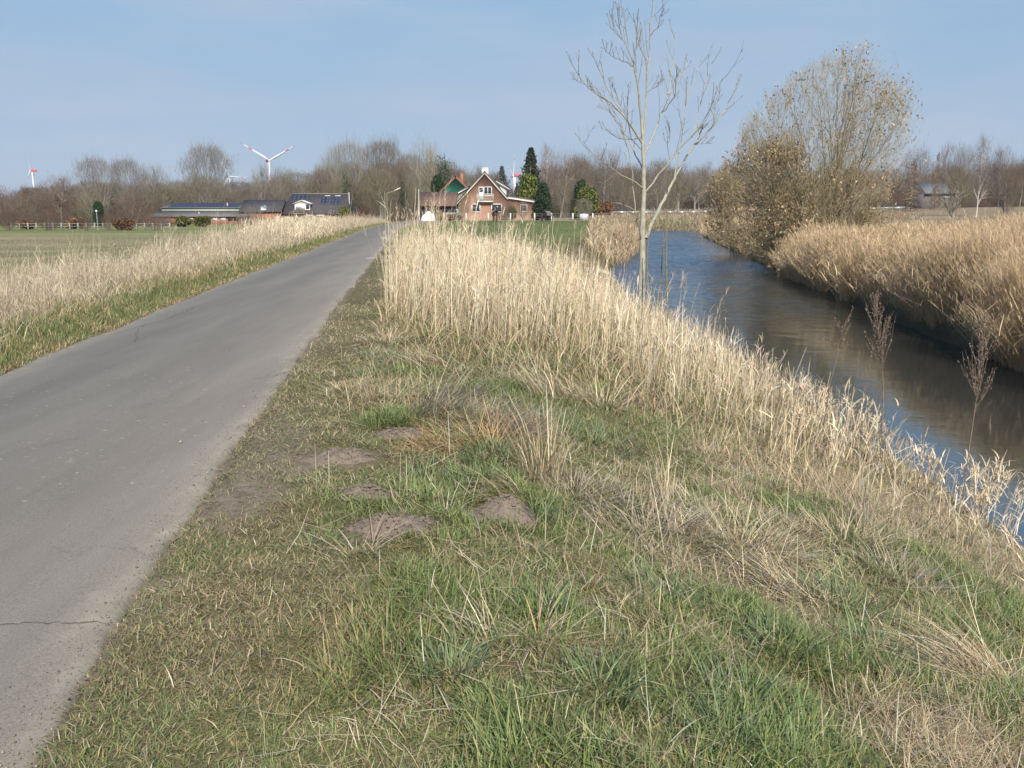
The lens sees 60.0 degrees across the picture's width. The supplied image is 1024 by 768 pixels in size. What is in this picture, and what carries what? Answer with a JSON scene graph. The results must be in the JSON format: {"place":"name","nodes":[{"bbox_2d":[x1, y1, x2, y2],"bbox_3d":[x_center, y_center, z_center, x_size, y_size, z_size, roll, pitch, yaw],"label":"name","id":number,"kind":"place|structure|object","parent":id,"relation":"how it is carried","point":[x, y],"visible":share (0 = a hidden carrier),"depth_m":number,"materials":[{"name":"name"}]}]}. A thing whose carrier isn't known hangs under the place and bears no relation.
{"place":"outdoors","nodes":[
{"label":"outdoors","id":0,"kind":"place"},
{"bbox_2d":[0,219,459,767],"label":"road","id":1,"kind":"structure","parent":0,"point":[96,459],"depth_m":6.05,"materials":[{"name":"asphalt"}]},
{"bbox_2d":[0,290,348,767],"bbox_3d":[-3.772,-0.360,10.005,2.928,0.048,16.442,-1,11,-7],"label":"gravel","id":2,"kind":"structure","parent":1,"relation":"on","point":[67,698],"depth_m":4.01,"materials":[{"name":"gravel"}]},
{"bbox_2d":[0,207,1023,767],"bbox_3d":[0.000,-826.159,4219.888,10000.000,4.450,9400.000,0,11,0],"label":"ground","id":3,"kind":"structure","parent":0,"point":[938,331],"depth_m":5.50,"materials":[{"name":"plant"}]},
{"bbox_2d":[0,211,25,230],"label":"bare shrub","id":4,"kind":"object","parent":3,"relation":"on","point":[7,218],"visible":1,"depth_m":125.02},
{"bbox_2d":[0,186,37,224],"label":"bare tree","id":5,"kind":"object","parent":3,"relation":"on","point":[15,205],"visible":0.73,"depth_m":168.98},
{"bbox_2d":[5,196,41,222],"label":"bare tree","id":6,"kind":"object","parent":3,"relation":"on","point":[24,210],"visible":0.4,"depth_m":186.35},
{"bbox_2d":[15,219,34,228],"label":"beech bush","id":7,"kind":"object","parent":3,"relation":"on","point":[24,222],"visible":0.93,"depth_m":131.32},
{"bbox_2d":[30,213,62,230],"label":"bare shrub","id":8,"kind":"object","parent":3,"relation":"on","point":[44,222],"visible":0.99,"depth_m":124.71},
{"bbox_2d":[33,208,77,227],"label":"bare shrub","id":9,"kind":"object","parent":3,"relation":"on","point":[55,218],"visible":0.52,"depth_m":143.41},
{"bbox_2d":[34,170,85,224],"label":"bare tree","id":10,"kind":"object","parent":3,"relation":"on","point":[57,196],"visible":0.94,"depth_m":166.35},
{"bbox_2d":[64,217,89,228],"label":"beech bush","id":11,"kind":"object","parent":3,"relation":"on","point":[74,222],"visible":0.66,"depth_m":134.98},
{"bbox_2d":[10,223,170,229],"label":"rail fence","id":12,"kind":"object","parent":3,"relation":"on","point":[78,226],"visible":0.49,"depth_m":130.83,"materials":[{"name":"white paint"}]},
{"bbox_2d":[73,184,115,225],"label":"bare tree","id":13,"kind":"object","parent":3,"relation":"on","point":[88,209],"visible":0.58,"depth_m":164.40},
{"bbox_2d":[69,152,123,207],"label":"bare tree","id":14,"kind":"object","parent":3,"relation":"on","point":[101,190],"visible":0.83,"depth_m":198.79,"materials":[{"name":"plant"}]},
{"bbox_2d":[92,201,105,225],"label":"evergreen tree","id":15,"kind":"object","parent":3,"relation":"on","point":[98,206],"visible":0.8,"depth_m":146.84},
{"bbox_2d":[100,214,112,230],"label":"bare shrub","id":16,"kind":"object","parent":3,"relation":"on","point":[108,226],"visible":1,"depth_m":124.91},
{"bbox_2d":[112,217,137,229],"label":"beech bush","id":17,"kind":"object","parent":3,"relation":"on","point":[121,223],"visible":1,"depth_m":125.39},
{"bbox_2d":[105,152,148,214],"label":"bare tree","id":18,"kind":"object","parent":3,"relation":"on","point":[126,164],"visible":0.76,"depth_m":199.81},
{"bbox_2d":[106,187,157,224],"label":"bare tree","id":19,"kind":"object","parent":3,"relation":"on","point":[133,208],"visible":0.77,"depth_m":167.93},
{"bbox_2d":[131,208,163,225],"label":"bare shrub","id":20,"kind":"object","parent":3,"relation":"on","point":[143,216],"visible":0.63,"depth_m":149.20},
{"bbox_2d":[135,159,172,209],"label":"bare tree","id":21,"kind":"object","parent":3,"relation":"on","point":[143,176],"visible":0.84,"depth_m":198.74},
{"bbox_2d":[142,216,168,230],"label":"bare shrub","id":22,"kind":"object","parent":3,"relation":"on","point":[162,223],"visible":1,"depth_m":124.76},
{"bbox_2d":[145,179,190,212],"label":"bare tree","id":23,"kind":"object","parent":3,"relation":"on","point":[166,195],"visible":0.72,"depth_m":197.20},
{"bbox_2d":[174,216,193,226],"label":"hedge bush","id":24,"kind":"object","parent":3,"relation":"on","point":[184,221],"visible":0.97,"depth_m":148.79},
{"bbox_2d":[0,201,386,344],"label":"roadside dry grass","id":25,"kind":"structure","parent":3,"relation":"on","point":[294,228],"depth_m":20.56,"materials":[{"name":"plant"}]},
{"bbox_2d":[151,203,248,223],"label":"barn","id":26,"kind":"structure","parent":3,"relation":"on","point":[191,210],"depth_m":182.37,"materials":[{"name":"metal"}]},
{"bbox_2d":[193,216,211,226],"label":"hedge bush","id":27,"kind":"object","parent":3,"relation":"on","point":[200,220],"visible":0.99,"depth_m":148.65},
{"bbox_2d":[168,137,239,202],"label":"bare tree","id":28,"kind":"object","parent":3,"relation":"on","point":[212,161],"visible":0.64,"depth_m":209.27,"materials":[{"name":"plant"}]},
{"bbox_2d":[173,172,239,202],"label":"bare tree","id":29,"kind":"object","parent":3,"relation":"on","point":[211,186],"visible":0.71,"depth_m":195.09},
{"bbox_2d":[222,188,250,202],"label":"bare tree","id":30,"kind":"object","parent":3,"relation":"on","point":[233,200],"visible":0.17,"depth_m":198.51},
{"bbox_2d":[233,204,264,225],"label":"bare shrub","id":31,"kind":"object","parent":3,"relation":"on","point":[253,216],"visible":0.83,"depth_m":164.78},
{"bbox_2d":[238,200,286,222],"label":"link building","id":32,"kind":"structure","parent":3,"relation":"on","point":[275,206],"depth_m":181.45,"materials":[{"name":"grey brick"}]},
{"bbox_2d":[250,157,274,199],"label":"bare tree","id":33,"kind":"object","parent":3,"relation":"on","point":[261,189],"visible":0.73,"depth_m":208.07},
{"bbox_2d":[241,143,294,179],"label":"wind turbine","id":34,"kind":"object","parent":3,"relation":"on","point":[269,160],"visible":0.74,"depth_m":1377.23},
{"bbox_2d":[267,166,295,199],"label":"bare tree","id":35,"kind":"object","parent":3,"relation":"on","point":[274,180],"visible":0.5,"depth_m":206.82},
{"bbox_2d":[267,166,319,200],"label":"bare tree","id":36,"kind":"object","parent":3,"relation":"on","point":[297,184],"visible":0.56,"depth_m":197.30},
{"bbox_2d":[282,192,356,223],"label":"long farmhouse","id":37,"kind":"object","parent":3,"relation":"on","point":[314,204],"visible":0.59,"depth_m":184.04,"materials":[{"name":"black brick"}]},
{"bbox_2d":[304,163,335,192],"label":"bare tree","id":38,"kind":"object","parent":3,"relation":"on","point":[320,175],"visible":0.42,"depth_m":202.04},
{"bbox_2d":[315,152,341,192],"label":"bare tree","id":39,"kind":"object","parent":3,"relation":"on","point":[326,170],"visible":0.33,"depth_m":223.41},
{"bbox_2d":[320,177,342,192],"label":"bare tree","id":40,"kind":"object","parent":3,"relation":"on","point":[335,184],"visible":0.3,"depth_m":190.77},
{"bbox_2d":[284,446,394,468],"bbox_3d":[-1.131,0.470,5.802,0.746,0.108,0.479,0,11,0],"label":"molehill","id":41,"kind":"object","parent":3,"relation":"on","point":[354,455],"visible":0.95,"depth_m":5.74,"materials":[{"name":"soil"}]},
{"bbox_2d":[338,206,350,219],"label":"hedge bush","id":42,"kind":"object","parent":3,"relation":"on","point":[343,210],"visible":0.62,"depth_m":174.19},
{"bbox_2d":[323,131,367,197],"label":"bare tree","id":43,"kind":"object","parent":3,"relation":"on","point":[349,149],"visible":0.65,"depth_m":218.32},
{"bbox_2d":[341,172,354,209],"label":"ivy tree","id":44,"kind":"object","parent":3,"relation":"on","point":[346,189],"visible":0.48,"depth_m":187.26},
{"bbox_2d":[327,484,403,502],"bbox_3d":[-0.806,0.611,4.989,0.461,0.105,0.344,0,11,0],"label":"molehill","id":45,"kind":"object","parent":3,"relation":"on","point":[353,489],"visible":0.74,"depth_m":4.95,"materials":[{"name":"soil"}]},
{"bbox_2d":[355,162,402,218],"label":"bare tree","id":46,"kind":"object","parent":3,"relation":"on","point":[378,196],"visible":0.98,"depth_m":143.84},
{"bbox_2d":[353,130,412,220],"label":"bare tree","id":47,"kind":"object","parent":3,"relation":"on","point":[385,151],"visible":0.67,"depth_m":157.79,"materials":[{"name":"plant"}]},
{"bbox_2d":[333,510,449,544],"bbox_3d":[-0.607,0.692,4.436,0.604,0.129,0.462,0,11,0],"label":"molehill","id":48,"kind":"object","parent":3,"relation":"on","point":[387,522],"visible":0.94,"depth_m":4.37,"materials":[{"name":"soil"}]},
{"bbox_2d":[382,196,402,221],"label":"bare shrub","id":49,"kind":"object","parent":3,"relation":"on","point":[391,218],"visible":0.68,"depth_m":147.21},
{"bbox_2d":[395,171,407,220],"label":"ivy tree","id":50,"kind":"object","parent":3,"relation":"on","point":[403,203],"visible":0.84,"depth_m":162.20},
{"bbox_2d":[369,425,435,440],"bbox_3d":[-0.792,0.352,6.393,0.493,0.083,0.415,0,11,0],"label":"molehill","id":51,"kind":"object","parent":3,"relation":"on","point":[387,433],"visible":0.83,"depth_m":6.36,"materials":[{"name":"soil"}]},
{"bbox_2d":[393,167,420,220],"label":"bare tree","id":52,"kind":"object","parent":3,"relation":"on","point":[413,203],"visible":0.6,"depth_m":168.16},
{"bbox_2d":[406,156,438,219],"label":"bare tree","id":53,"kind":"object","parent":3,"relation":"on","point":[425,182],"visible":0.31,"depth_m":172.78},
{"bbox_2d":[406,128,446,206],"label":"bare tree","id":54,"kind":"object","parent":3,"relation":"on","point":[432,164],"visible":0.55,"depth_m":190.41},
{"bbox_2d":[430,173,445,191],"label":"evergreen tree","id":55,"kind":"object","parent":3,"relation":"on","point":[437,184],"visible":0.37,"depth_m":167.23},
{"bbox_2d":[418,192,458,217],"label":"shed","id":56,"kind":"structure","parent":3,"relation":"on","point":[450,205],"depth_m":145.13,"materials":[{"name":"red brick"}]},
{"bbox_2d":[435,153,452,185],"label":"ivy tree","id":57,"kind":"object","parent":3,"relation":"on","point":[443,174],"visible":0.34,"depth_m":174.88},
{"bbox_2d":[440,172,466,214],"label":"green house","id":58,"kind":"structure","parent":3,"relation":"on","point":[456,184],"depth_m":164.07,"materials":[{"name":"red tile"}]},
{"bbox_2d":[455,191,470,219],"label":"bare shrub","id":59,"kind":"object","parent":3,"relation":"on","point":[462,203],"visible":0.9,"depth_m":140.99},
{"bbox_2d":[457,167,534,219],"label":"brick house","id":60,"kind":"structure","parent":3,"relation":"on","point":[492,195],"depth_m":146.99,"materials":[{"name":"brick"}]},
{"bbox_2d":[496,166,513,199],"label":"spruce tree","id":61,"kind":"object","parent":3,"relation":"on","point":[502,174],"visible":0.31,"depth_m":167.36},
{"bbox_2d":[0,217,1014,375],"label":"meadow grass","id":62,"kind":"structure","parent":3,"relation":"on","point":[212,279],"depth_m":15.88,"materials":[{"name":"plant"}]},
{"bbox_2d":[496,199,518,219],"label":"bare shrub","id":63,"kind":"object","parent":3,"relation":"on","point":[505,214],"visible":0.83,"depth_m":142.26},
{"bbox_2d":[464,493,555,528],"bbox_3d":[-0.024,0.668,4.703,0.537,0.199,0.414,0,11,0],"label":"molehill","id":64,"kind":"object","parent":3,"relation":"on","point":[511,503],"visible":0.69,"depth_m":4.63,"materials":[{"name":"soil"}]},
{"bbox_2d":[0,150,1023,221],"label":"woods","id":65,"kind":"object","parent":3,"relation":"on","point":[358,193],"visible":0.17,"depth_m":225.09,"materials":[{"name":"plant"}]},
{"bbox_2d":[1,194,1023,222],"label":"undergrowth","id":66,"kind":"object","parent":3,"relation":"on","point":[361,205],"visible":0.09,"depth_m":197.60,"materials":[{"name":"plant"}]},
{"bbox_2d":[514,201,528,219],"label":"bare shrub","id":67,"kind":"object","parent":3,"relation":"on","point":[521,210],"visible":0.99,"depth_m":140.16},
{"bbox_2d":[517,172,537,202],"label":"tree","id":68,"kind":"object","parent":3,"relation":"on","point":[528,189],"visible":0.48,"depth_m":149.59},
{"bbox_2d":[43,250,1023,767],"bbox_3d":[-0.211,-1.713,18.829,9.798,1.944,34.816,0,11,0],"label":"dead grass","id":69,"kind":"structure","parent":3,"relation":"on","point":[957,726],"depth_m":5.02,"materials":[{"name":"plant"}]},
{"bbox_2d":[514,147,554,218],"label":"spruce tree","id":70,"kind":"object","parent":3,"relation":"on","point":[529,166],"visible":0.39,"depth_m":160.93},
{"bbox_2d":[531,195,554,219],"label":"holly bush","id":71,"kind":"object","parent":3,"relation":"on","point":[540,205],"visible":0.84,"depth_m":136.67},
{"bbox_2d":[533,181,552,215],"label":"evergreen bush","id":72,"kind":"object","parent":3,"relation":"on","point":[542,189],"visible":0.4,"depth_m":147.85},
{"bbox_2d":[537,141,560,197],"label":"bare tree","id":73,"kind":"object","parent":3,"relation":"on","point":[547,166],"visible":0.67,"depth_m":190.51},
{"bbox_2d":[543,145,577,217],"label":"bare tree","id":74,"kind":"object","parent":3,"relation":"on","point":[565,171],"visible":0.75,"depth_m":184.76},
{"bbox_2d":[548,174,574,218],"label":"bare shrub","id":75,"kind":"object","parent":3,"relation":"on","point":[561,208],"visible":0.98,"depth_m":152.58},
{"bbox_2d":[562,151,593,199],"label":"bare tree","id":76,"kind":"object","parent":3,"relation":"on","point":[581,170],"visible":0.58,"depth_m":188.13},
{"bbox_2d":[573,179,585,218],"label":"evergreen tree","id":77,"kind":"object","parent":3,"relation":"on","point":[579,185],"visible":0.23,"depth_m":150.01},
{"bbox_2d":[572,197,596,217],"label":"bare shrub","id":78,"kind":"object","parent":3,"relation":"on","point":[582,208],"visible":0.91,"depth_m":137.88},
{"bbox_2d":[573,185,600,218],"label":"cypress bush","id":79,"kind":"object","parent":3,"relation":"on","point":[584,192],"visible":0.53,"depth_m":144.03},
{"bbox_2d":[581,143,626,200],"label":"bare tree","id":80,"kind":"object","parent":3,"relation":"on","point":[602,174],"visible":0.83,"depth_m":197.75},
{"bbox_2d":[597,200,614,216],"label":"beech bush","id":81,"kind":"object","parent":3,"relation":"on","point":[605,206],"visible":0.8,"depth_m":138.76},
{"bbox_2d":[599,168,641,214],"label":"bare tree","id":82,"kind":"object","parent":3,"relation":"on","point":[618,201],"visible":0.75,"depth_m":181.33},
{"bbox_2d":[645,218,650,327],"bbox_3d":[2.516,-1.918,16.348,0.147,2.245,0.091,-3,12,-16],"label":"sapling","id":83,"kind":"object","parent":3,"relation":"on","point":[647,292],"visible":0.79,"depth_m":16.28,"materials":[{"name":"beige plant"}]},
{"bbox_2d":[566,0,743,327],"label":"ash tree","id":84,"kind":"object","parent":3,"relation":"on","point":[643,236],"visible":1,"depth_m":16.68,"materials":[{"name":"beige plant"}]},
{"bbox_2d":[656,232,665,326],"bbox_3d":[2.707,-1.753,16.155,0.142,2.002,0.105,0,11,0],"label":"sapling","id":85,"kind":"object","parent":3,"relation":"on","point":[661,276],"visible":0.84,"depth_m":16.13,"materials":[{"name":"beige plant"}]},
{"bbox_2d":[637,164,685,210],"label":"bare tree","id":86,"kind":"object","parent":3,"relation":"on","point":[648,199],"visible":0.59,"depth_m":185.09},
{"bbox_2d":[658,215,678,329],"bbox_3d":[2.748,-1.878,15.930,0.476,2.448,0.113,0,11,0],"label":"sapling","id":87,"kind":"object","parent":3,"relation":"on","point":[666,268],"visible":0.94,"depth_m":15.89,"materials":[{"name":"beige plant"}]},
{"bbox_2d":[665,168,694,210],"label":"bare tree","id":88,"kind":"object","parent":3,"relation":"on","point":[677,184],"visible":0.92,"depth_m":158.08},
{"bbox_2d":[360,176,1023,594],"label":"pale reeds","id":89,"kind":"object","parent":3,"relation":"on","point":[496,276],"visible":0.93,"depth_m":11.02,"materials":[{"name":"plant"}]},
{"bbox_2d":[684,172,707,209],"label":"bare tree","id":90,"kind":"object","parent":3,"relation":"on","point":[694,184],"visible":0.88,"depth_m":159.87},
{"bbox_2d":[679,162,717,210],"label":"bare tree","id":91,"kind":"object","parent":3,"relation":"on","point":[705,173],"visible":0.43,"depth_m":190.82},
{"bbox_2d":[696,161,755,253],"bbox_3d":[14.433,-11.280,58.286,3.868,6.552,8.806,0,11,0],"label":"leafy shrub","id":92,"kind":"object","parent":3,"relation":"on","point":[714,189],"visible":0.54,"depth_m":58.34,"materials":[{"name":"brown plant"}]},
{"bbox_2d":[588,206,928,230],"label":"embankment grass","id":93,"kind":"structure","parent":3,"relation":"on","point":[695,216],"depth_m":132.35,"materials":[{"name":"plant"}]},
{"bbox_2d":[612,207,904,214],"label":"guard rail","id":94,"kind":"object","parent":3,"relation":"on","point":[627,212],"visible":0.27,"depth_m":147.24,"materials":[{"name":"metal"}]},
{"bbox_2d":[702,130,844,270],"bbox_3d":[12.417,-8.563,43.300,6.401,7.401,11.957,0,11,0],"label":"leafy shrub","id":95,"kind":"object","parent":3,"relation":"on","point":[764,220],"visible":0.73,"depth_m":42.22,"materials":[{"name":"brown plant"}]},
{"bbox_2d":[772,169,830,233],"bbox_3d":[13.678,-8.114,41.326,2.303,3.890,2.160,-5,12,-22],"label":"tree","id":96,"kind":"object","parent":3,"relation":"on","point":[805,215],"visible":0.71,"depth_m":41.35,"materials":[{"name":"brown plant"}]},
{"bbox_2d":[729,39,929,229],"bbox_3d":[14.790,-11.457,42.681,8.210,9.513,14.137,0,11,0],"label":"leafy tree","id":97,"kind":"object","parent":3,"relation":"on","point":[836,183],"visible":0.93,"depth_m":41.81,"materials":[{"name":"brown plant"}]},
{"bbox_2d":[823,306,853,430],"bbox_3d":[3.592,-0.133,9.753,0.215,1.460,0.165,9,14,38],"label":"dead weed","id":98,"kind":"object","parent":3,"relation":"on","point":[837,356],"visible":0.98,"depth_m":9.70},
{"bbox_2d":[698,206,1023,372],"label":"tan reed bed","id":99,"kind":"object","parent":3,"relation":"on","point":[950,266],"visible":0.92,"depth_m":21.57,"materials":[{"name":"plant"}]},
{"bbox_2d":[834,182,898,229],"bbox_3d":[18.192,-8.889,45.941,3.494,3.293,5.715,0,11,0],"label":"leafy shrub","id":100,"kind":"object","parent":3,"relation":"on","point":[865,219],"visible":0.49,"depth_m":45.72,"materials":[{"name":"brown plant"}]},
{"bbox_2d":[864,288,895,471],"bbox_3d":[3.591,0.006,8.742,0.234,1.912,0.328,-9,14,-38],"label":"dead weed","id":101,"kind":"object","parent":3,"relation":"on","point":[878,328],"visible":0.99,"depth_m":8.67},
{"bbox_2d":[899,159,922,211],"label":"larch tree","id":102,"kind":"object","parent":3,"relation":"on","point":[910,194],"visible":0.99,"depth_m":146.57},
{"bbox_2d":[894,144,935,203],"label":"bare tree","id":103,"kind":"object","parent":3,"relation":"on","point":[919,170],"visible":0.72,"depth_m":190.80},
{"bbox_2d":[925,152,943,209],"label":"larch tree","id":104,"kind":"object","parent":3,"relation":"on","point":[934,190],"visible":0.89,"depth_m":148.29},
{"bbox_2d":[911,183,960,208],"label":"grey hut","id":105,"kind":"object","parent":3,"relation":"on","point":[926,188],"visible":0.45,"depth_m":157.08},
{"bbox_2d":[931,139,963,194],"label":"bare tree","id":106,"kind":"object","parent":3,"relation":"on","point":[944,164],"visible":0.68,"depth_m":174.36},
{"bbox_2d":[934,159,978,217],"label":"bare tree","id":107,"kind":"object","parent":3,"relation":"on","point":[954,191],"visible":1,"depth_m":115.19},
{"bbox_2d":[951,142,975,207],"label":"bare tree","id":108,"kind":"object","parent":3,"relation":"on","point":[967,163],"visible":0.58,"depth_m":190.01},
{"bbox_2d":[957,313,998,518],"bbox_3d":[4.063,0.293,7.829,0.280,1.902,0.286,0,11,0],"label":"dead weed","id":109,"kind":"object","parent":3,"relation":"on","point":[980,362],"visible":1,"depth_m":7.72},
{"bbox_2d":[966,131,995,217],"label":"birch tree","id":110,"kind":"object","parent":3,"relation":"on","point":[982,172],"visible":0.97,"depth_m":126.46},
{"bbox_2d":[983,146,1019,206],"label":"bare tree","id":111,"kind":"object","parent":3,"relation":"on","point":[998,167],"visible":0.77,"depth_m":163.06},
{"bbox_2d":[994,158,1021,216],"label":"bare tree","id":112,"kind":"object","parent":3,"relation":"on","point":[1009,190],"visible":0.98,"depth_m":117.04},
{"bbox_2d":[1004,155,1023,206],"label":"bare tree","id":113,"kind":"object","parent":3,"relation":"on","point":[1017,175],"visible":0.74,"depth_m":155.97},
{"bbox_2d":[0,0,1023,209],"label":"sky","id":114,"kind":"structure","parent":0,"point":[492,81],"materials":[{"name":"blue"}]},
{"bbox_2d":[611,231,1023,546],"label":"water","id":115,"kind":"structure","parent":0,"point":[926,383],"depth_m":17.77,"materials":[{"name":"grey liquid"}]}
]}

